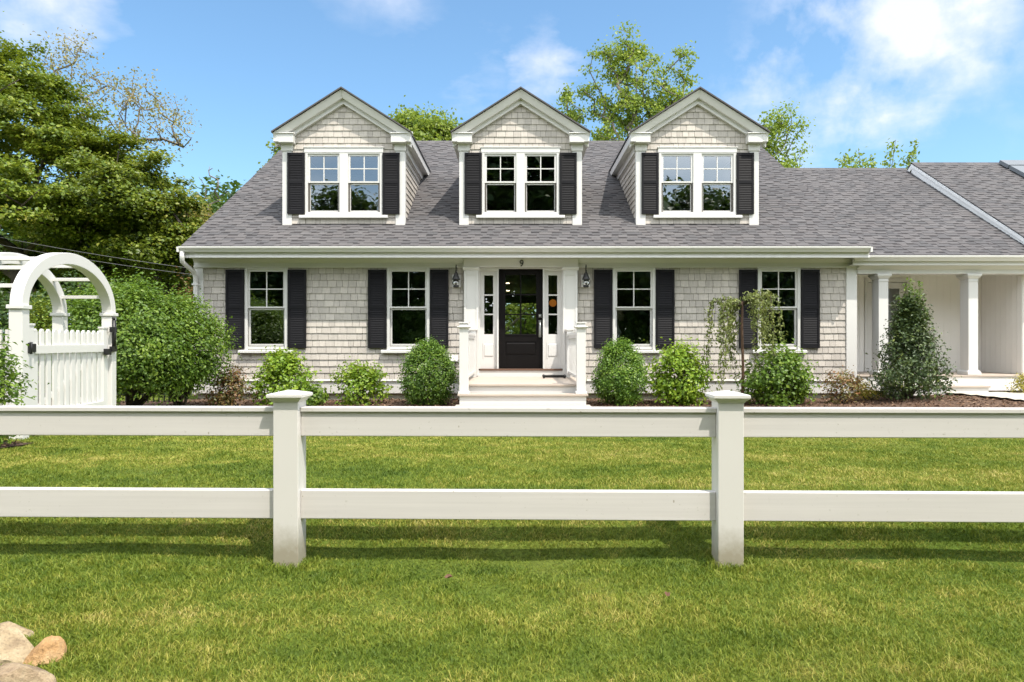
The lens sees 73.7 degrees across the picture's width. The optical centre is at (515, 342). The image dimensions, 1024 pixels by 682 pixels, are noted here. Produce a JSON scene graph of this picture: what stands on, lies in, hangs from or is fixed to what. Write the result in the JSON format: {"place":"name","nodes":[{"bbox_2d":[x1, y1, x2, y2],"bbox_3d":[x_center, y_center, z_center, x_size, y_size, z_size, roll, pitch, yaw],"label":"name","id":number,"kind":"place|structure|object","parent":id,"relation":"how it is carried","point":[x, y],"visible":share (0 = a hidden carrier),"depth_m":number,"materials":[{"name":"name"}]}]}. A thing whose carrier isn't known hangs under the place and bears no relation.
{"place":"outdoors","nodes":[
{"label":"outdoors","id":0,"kind":"place"},
{"bbox_2d":[0,379,1023,681],"bbox_3d":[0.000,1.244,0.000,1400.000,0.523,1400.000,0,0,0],"label":"lawn","id":1,"kind":"structure","parent":0,"point":[536,557],"depth_m":3.44,"materials":[{"name":"green plant"}]},
{"bbox_2d":[0,442,29,447],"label":"arbor bed","id":2,"kind":"object","parent":1,"relation":"on","point":[9,445],"visible":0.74,"depth_m":6.64,"materials":[{"name":"brown soil"}]},
{"bbox_2d":[0,322,48,445],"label":"viburnum shrub","id":3,"kind":"object","parent":2,"relation":"on","point":[12,376],"visible":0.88,"depth_m":6.45,"materials":[{"name":"green plant"}]},
{"bbox_2d":[0,626,33,664],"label":"rock","id":4,"kind":"object","parent":1,"relation":"on","point":[16,646],"visible":0.67,"depth_m":2.56,"materials":[{"name":"stone"}]},
{"bbox_2d":[0,621,33,636],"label":"rock","id":5,"kind":"object","parent":1,"relation":"on","point":[25,631],"visible":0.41,"depth_m":2.74,"materials":[{"name":"stone"}]},
{"bbox_2d":[0,280,50,386],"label":"laurel shrub","id":6,"kind":"object","parent":1,"relation":"on","point":[4,312],"visible":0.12,"depth_m":14.46,"materials":[{"name":"green plant"}]},
{"bbox_2d":[0,662,55,681],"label":"rock","id":7,"kind":"object","parent":1,"relation":"on","point":[14,672],"visible":1,"depth_m":2.34,"materials":[{"name":"grey stone"}]},
{"bbox_2d":[0,180,63,318],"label":"woodland tree","id":8,"kind":"object","parent":1,"relation":"on","point":[3,233],"visible":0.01,"depth_m":34.33,"materials":[{"name":"green plant"}]},
{"bbox_2d":[22,635,66,665],"bbox_3d":[-1.762,1.186,2.550,0.118,0.150,0.115,0,0,21],"label":"rock","id":9,"kind":"object","parent":1,"relation":"on","point":[51,647],"visible":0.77,"depth_m":2.54,"materials":[{"name":"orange stone"}]},
{"bbox_2d":[0,252,117,438],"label":"garden arbor","id":10,"kind":"object","parent":1,"relation":"on","point":[83,368],"visible":0.87,"depth_m":8.15,"materials":[{"name":"paint"}]},
{"bbox_2d":[4,261,133,382],"bbox_3d":[-9.744,-0.339,15.502,3.274,3.086,3.140,0,0,0],"label":"laurel shrub","id":11,"kind":"object","parent":1,"relation":"on","point":[81,283],"visible":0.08,"depth_m":15.29,"materials":[{"name":"green plant"}]},
{"bbox_2d":[22,24,122,286],"bbox_3d":[-16.921,-5.423,25.932,3.707,13.276,3.031,0,0,0],"label":"ash tree","id":12,"kind":"object","parent":1,"relation":"on","point":[65,61],"visible":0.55,"depth_m":25.92,"materials":[{"name":"green plant"}]},
{"bbox_2d":[0,171,147,320],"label":"woodland tree","id":13,"kind":"object","parent":1,"relation":"on","point":[39,288],"visible":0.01,"depth_m":33.43,"materials":[{"name":"green plant"}]},
{"bbox_2d":[3,355,172,401],"bbox_3d":[-8.290,0.682,13.000,3.480,1.160,0.060,0,0,0],"label":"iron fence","id":14,"kind":"object","parent":1,"relation":"on","point":[122,394],"visible":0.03,"depth_m":12.99,"materials":[{"name":"black metal"}]},
{"bbox_2d":[0,11,185,318],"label":"maple tree","id":15,"kind":"object","parent":1,"relation":"on","point":[22,92],"visible":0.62,"depth_m":20.30,"materials":[{"name":"green plant"}]},
{"bbox_2d":[0,119,220,305],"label":"maple tree","id":16,"kind":"object","parent":1,"relation":"on","point":[138,217],"visible":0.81,"depth_m":19.78,"materials":[{"name":"green plant"}]},
{"bbox_2d":[38,400,225,405],"bbox_3d":[-7.950,1.146,11.950,5.100,0.046,3.100,0,0,0],"label":"shrub bed","id":17,"kind":"object","parent":1,"relation":"on","point":[144,404],"visible":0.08,"depth_m":12.76,"materials":[{"name":"brown soil"}]},
{"bbox_2d":[7,288,69,399],"bbox_3d":[-9.372,0.025,13.437,1.417,2.281,1.586,0,0,-14],"label":"barberry shrub","id":18,"kind":"object","parent":17,"relation":"on","point":[40,316],"visible":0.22,"depth_m":13.35,"materials":[{"name":"green plant"}]},
{"bbox_2d":[31,256,222,405],"bbox_3d":[-6.337,-0.131,11.292,3.108,2.617,2.845,0,0,0],"label":"viburnum shrub","id":19,"kind":"object","parent":17,"relation":"on","point":[87,317],"visible":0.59,"depth_m":10.79,"materials":[{"name":"green plant"}]},
{"bbox_2d":[117,269,242,405],"bbox_3d":[-5.727,-0.017,11.705,2.093,2.390,2.112,0,0,0],"label":"viburnum shrub","id":20,"kind":"object","parent":17,"relation":"on","point":[209,334],"visible":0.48,"depth_m":11.54,"materials":[{"name":"green plant"}]},
{"bbox_2d":[82,66,201,285],"bbox_3d":[-14.103,-4.647,25.890,3.847,11.727,3.320,0,0,-37],"label":"ash tree","id":21,"kind":"object","parent":1,"relation":"on","point":[132,98],"visible":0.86,"depth_m":25.94,"materials":[{"name":"green plant"}]},
{"bbox_2d":[118,181,233,302],"bbox_3d":[-15.050,-3.441,34.143,11.690,9.347,9.065,0,0,0],"label":"woodland tree","id":22,"kind":"object","parent":1,"relation":"on","point":[217,205],"visible":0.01,"depth_m":33.04,"materials":[{"name":"green plant"}]},
{"bbox_2d":[172,266,192,305],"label":"purple shrub","id":23,"kind":"object","parent":1,"relation":"on","point":[190,288],"visible":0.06,"depth_m":16.99,"materials":[{"name":"red plant"}]},
{"bbox_2d":[164,192,218,286],"bbox_3d":[-11.453,-2.088,24.097,3.303,6.594,3.320,0,0,-35],"label":"cherry tree","id":24,"kind":"object","parent":1,"relation":"on","point":[210,213],"visible":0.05,"depth_m":23.82,"materials":[{"name":"green plant"}]},
{"bbox_2d":[199,167,219,215],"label":"dead tree","id":25,"kind":"object","parent":1,"relation":"on","point":[214,190],"visible":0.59,"depth_m":26.94,"materials":[{"name":"wood"}]},
{"bbox_2d":[190,169,244,212],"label":"woodland tree","id":26,"kind":"object","parent":1,"relation":"on","point":[234,188],"visible":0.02,"depth_m":44.41,"materials":[{"name":"green plant"}]},
{"bbox_2d":[256,138,280,171],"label":"young oak","id":27,"kind":"object","parent":1,"relation":"on","point":[274,150],"visible":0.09,"depth_m":27.50,"materials":[{"name":"green plant"}]},
{"bbox_2d":[388,95,463,140],"bbox_3d":[-4.065,-4.541,29.135,4.718,11.521,5.074,0,0,0],"label":"oak tree","id":28,"kind":"object","parent":1,"relation":"on","point":[427,127],"visible":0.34,"depth_m":28.29,"materials":[{"name":"green plant"}]},
{"bbox_2d":[0,390,1023,567],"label":"rail fence","id":29,"kind":"object","parent":1,"relation":"on","point":[290,503],"visible":0.92,"depth_m":3.56,"materials":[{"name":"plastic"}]},
{"bbox_2d":[505,303,535,333],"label":"garden tree","id":30,"kind":"object","parent":1,"relation":"on","point":[528,324],"visible":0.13,"depth_m":36.13,"materials":[{"name":"green plant"}]},
{"bbox_2d":[455,322,591,406],"bbox_3d":[0.110,0.474,12.127,2.140,1.592,2.955,0,0,0],"label":"front stoop","id":31,"kind":"object","parent":1,"relation":"on","point":[569,390],"visible":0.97,"depth_m":11.00,"materials":[{"name":"paint"}]},
{"bbox_2d":[542,374,565,377],"bbox_3d":[0.730,0.652,13.050,0.460,0.074,0.100,0,0,0],"label":"boot scraper","id":32,"kind":"object","parent":31,"relation":"on","point":[553,376],"visible":1,"depth_m":13.03,"materials":[{"name":"black metal"}]},
{"bbox_2d":[151,393,1023,406],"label":"mulch bed","id":33,"kind":"object","parent":1,"relation":"on","point":[901,404],"visible":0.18,"depth_m":12.34,"materials":[{"name":"brown soil"}]},
{"bbox_2d":[203,361,258,405],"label":"spirea shrub","id":34,"kind":"object","parent":33,"relation":"on","point":[236,389],"visible":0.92,"depth_m":11.98,"materials":[{"name":"red plant"}]},
{"bbox_2d":[242,344,328,404],"bbox_3d":[-4.217,0.607,12.457,1.404,1.150,1.433,0,0,39],"label":"hydrangea","id":35,"kind":"object","parent":33,"relation":"on","point":[278,369],"visible":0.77,"depth_m":12.32,"materials":[{"name":"green plant"}]},
{"bbox_2d":[304,381,329,405],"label":"hydrangea","id":36,"kind":"object","parent":33,"relation":"on","point":[318,397],"visible":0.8,"depth_m":12.19,"materials":[{"name":"green plant"}]},
{"bbox_2d":[328,356,394,405],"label":"hydrangea","id":37,"kind":"object","parent":33,"relation":"on","point":[368,380],"visible":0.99,"depth_m":12.49,"materials":[{"name":"green plant"}]},
{"bbox_2d":[396,335,458,405],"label":"boxwood","id":38,"kind":"object","parent":33,"relation":"on","point":[433,389],"visible":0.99,"depth_m":12.15,"materials":[{"name":"green plant"}]},
{"bbox_2d":[0,391,1023,445],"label":"mulch chips","id":39,"kind":"object","parent":33,"relation":"on","point":[803,405],"visible":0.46,"depth_m":12.23,"materials":[{"name":"brown wood"}]},
{"bbox_2d":[586,334,655,405],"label":"boxwood","id":40,"kind":"object","parent":33,"relation":"on","point":[611,375],"visible":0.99,"depth_m":12.15,"materials":[{"name":"green plant"}]},
{"bbox_2d":[641,334,718,405],"bbox_3d":[2.997,0.514,12.481,1.522,1.330,1.428,0,0,0],"label":"hydrangea","id":41,"kind":"object","parent":33,"relation":"on","point":[681,362],"visible":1,"depth_m":12.27,"materials":[{"name":"green plant"}]},
{"bbox_2d":[701,288,787,393],"bbox_3d":[4.094,0.125,12.264,1.404,2.181,0.898,0,0,0],"label":"weeping tree","id":42,"kind":"object","parent":33,"relation":"on","point":[734,304],"visible":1,"depth_m":12.16,"materials":[{"name":"green plant"}]},
{"bbox_2d":[730,334,819,406],"bbox_3d":[4.727,0.516,12.511,1.546,1.339,1.554,0,0,40],"label":"hydrangea","id":43,"kind":"object","parent":33,"relation":"on","point":[778,380],"visible":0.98,"depth_m":12.24,"materials":[{"name":"green plant"}]},
{"bbox_2d":[812,365,870,403],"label":"spirea shrub","id":44,"kind":"object","parent":33,"relation":"on","point":[846,381],"visible":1,"depth_m":12.53,"materials":[{"name":"red plant"}]},
{"bbox_2d":[853,377,881,399],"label":"spirea shrub","id":45,"kind":"object","parent":33,"relation":"on","point":[863,395],"visible":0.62,"depth_m":12.82,"materials":[{"name":"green plant"}]},
{"bbox_2d":[865,277,961,400],"bbox_3d":[7.241,-0.058,12.499,1.532,2.272,1.586,0,0,29],"label":"holly shrub","id":46,"kind":"object","parent":33,"relation":"on","point":[909,324],"visible":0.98,"depth_m":12.32,"materials":[{"name":"green plant"}]},
{"bbox_2d":[1004,372,1023,392],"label":"spirea shrub","id":47,"kind":"object","parent":33,"relation":"on","point":[1018,384],"visible":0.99,"depth_m":13.09,"materials":[{"name":"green plant"}]},
{"bbox_2d":[176,86,1023,399],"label":"shingled house","id":48,"kind":"structure","parent":1,"relation":"on","point":[338,228],"depth_m":13.98,"materials":[{"name":"wood"}]},
{"bbox_2d":[0,237,193,268],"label":"overhead wire","id":49,"kind":"object","parent":48,"relation":"attached to","point":[91,253],"visible":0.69,"depth_m":17.77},
{"bbox_2d":[3,245,191,274],"bbox_3d":[-11.694,-2.409,17.950,10.589,1.734,0.013,0,0,1],"label":"overhead wire","id":50,"kind":"object","parent":48,"relation":"attached to","point":[103,262],"visible":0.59,"depth_m":17.93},
{"bbox_2d":[238,268,292,352],"bbox_3d":[-4.984,-0.635,13.630,1.076,1.700,0.160,0,0,0],"label":"window","id":51,"kind":"structure","parent":48,"relation":"in","point":[247,270],"depth_m":13.64,"materials":[{"name":"paint"}]},
{"bbox_2d":[381,268,429,352],"bbox_3d":[-2.148,-0.635,13.630,1.076,1.700,0.160,0,0,0],"label":"window","id":52,"kind":"structure","parent":48,"relation":"in","point":[389,270],"depth_m":13.64,"materials":[{"name":"paint"}]},
{"bbox_2d":[452,265,460,287],"bbox_3d":[-1.185,-1.310,13.528,0.170,0.457,0.213,0,0,0],"label":"wall lantern","id":53,"kind":"object","parent":48,"relation":"attached to","point":[456,280],"depth_m":13.47,"materials":[{"name":"paint"}]},
{"bbox_2d":[499,269,542,367],"bbox_3d":[0.095,-0.470,13.679,0.880,1.992,0.121,0,0,0],"label":"front door","id":54,"kind":"structure","parent":48,"relation":"in","point":[520,350],"depth_m":13.70,"materials":[{"name":"paint"}]},
{"bbox_2d":[549,299,556,306],"bbox_3d":[0.875,-1.313,16.200,0.176,0.943,0.176,0,0,0],"label":"pendant lamp","id":55,"kind":"object","parent":48,"relation":"hanging from","point":[552,302],"visible":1,"depth_m":16.14,"materials":[{"name":"orange metal"}]},
{"bbox_2d":[581,265,589,287],"bbox_3d":[1.385,-1.310,13.528,0.170,0.457,0.213,0,0,0],"label":"wall lantern","id":56,"kind":"object","parent":48,"relation":"attached to","point":[585,280],"depth_m":13.48,"materials":[{"name":"paint"}]},
{"bbox_2d":[612,268,659,352],"bbox_3d":[2.355,-0.635,13.630,1.076,1.700,0.160,0,0,0],"label":"window","id":57,"kind":"structure","parent":48,"relation":"in","point":[652,271],"depth_m":13.64,"materials":[{"name":"paint"}]},
{"bbox_2d":[752,268,806,352],"bbox_3d":[5.248,-0.635,13.630,1.076,1.700,0.160,0,0,0],"label":"window","id":58,"kind":"structure","parent":48,"relation":"in","point":[797,271],"depth_m":13.63,"materials":[{"name":"paint"}]},
{"bbox_2d":[864,278,910,371],"bbox_3d":[8.205,-0.386,15.115,1.010,2.068,0.090,0,0,0],"label":"porch door","id":59,"kind":"structure","parent":48,"relation":"in","point":[867,286],"depth_m":15.12,"materials":[{"name":"paint"}]},
{"bbox_2d":[999,160,1023,167],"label":"roof panel","id":60,"kind":"structure","parent":48,"relation":"on","point":[1006,163],"depth_m":17.42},
{"bbox_2d":[1009,165,1023,176],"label":"roof panel","id":61,"kind":"structure","parent":48,"relation":"on","point":[1018,169],"depth_m":17.04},
{"bbox_2d":[551,15,702,140],"bbox_3d":[4.837,-6.315,30.010,7.110,15.059,4.920,0,0,-19],"label":"oak tree","id":62,"kind":"object","parent":1,"relation":"on","point":[631,105],"visible":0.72,"depth_m":29.47,"materials":[{"name":"green plant"}]},
{"bbox_2d":[757,101,815,167],"bbox_3d":[11.099,-4.593,28.998,3.184,11.352,3.311,0,0,-40],"label":"birch tree","id":63,"kind":"object","parent":1,"relation":"on","point":[776,127],"visible":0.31,"depth_m":28.61,"materials":[{"name":"green plant"}]},
{"bbox_2d":[834,138,919,169],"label":"young maple","id":64,"kind":"object","parent":1,"relation":"on","point":[872,164],"visible":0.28,"depth_m":24.76,"materials":[{"name":"green plant"}]},
{"bbox_2d":[0,0,1023,341],"label":"sky","id":65,"kind":"structure","parent":0,"point":[945,75],"materials":[{"name":"blue"}]},
{"bbox_2d":[617,310,623,339],"bbox_3d":[2.200,-0.380,14.800,0.300,0.680,0.300,0,0,0],"label":"table lamp","id":66,"kind":"object","parent":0,"point":[620,315],"visible":0.48,"depth_m":14.71,"materials":[{"name":"black ceramic"}]},
{"bbox_2d":[617,340,649,343],"bbox_3d":[2.330,0.286,14.775,1.100,0.650,0.450,0,0,0],"label":"side table","id":67,"kind":"object","parent":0,"point":[647,341],"visible":0.2,"depth_m":14.55,"materials":[{"name":"wood"}]},
{"bbox_2d":[950,392,1023,399],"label":"concrete walk","id":68,"kind":"structure","parent":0,"point":[1015,395],"depth_m":12.62,"materials":[{"name":"white concrete"}]}
]}

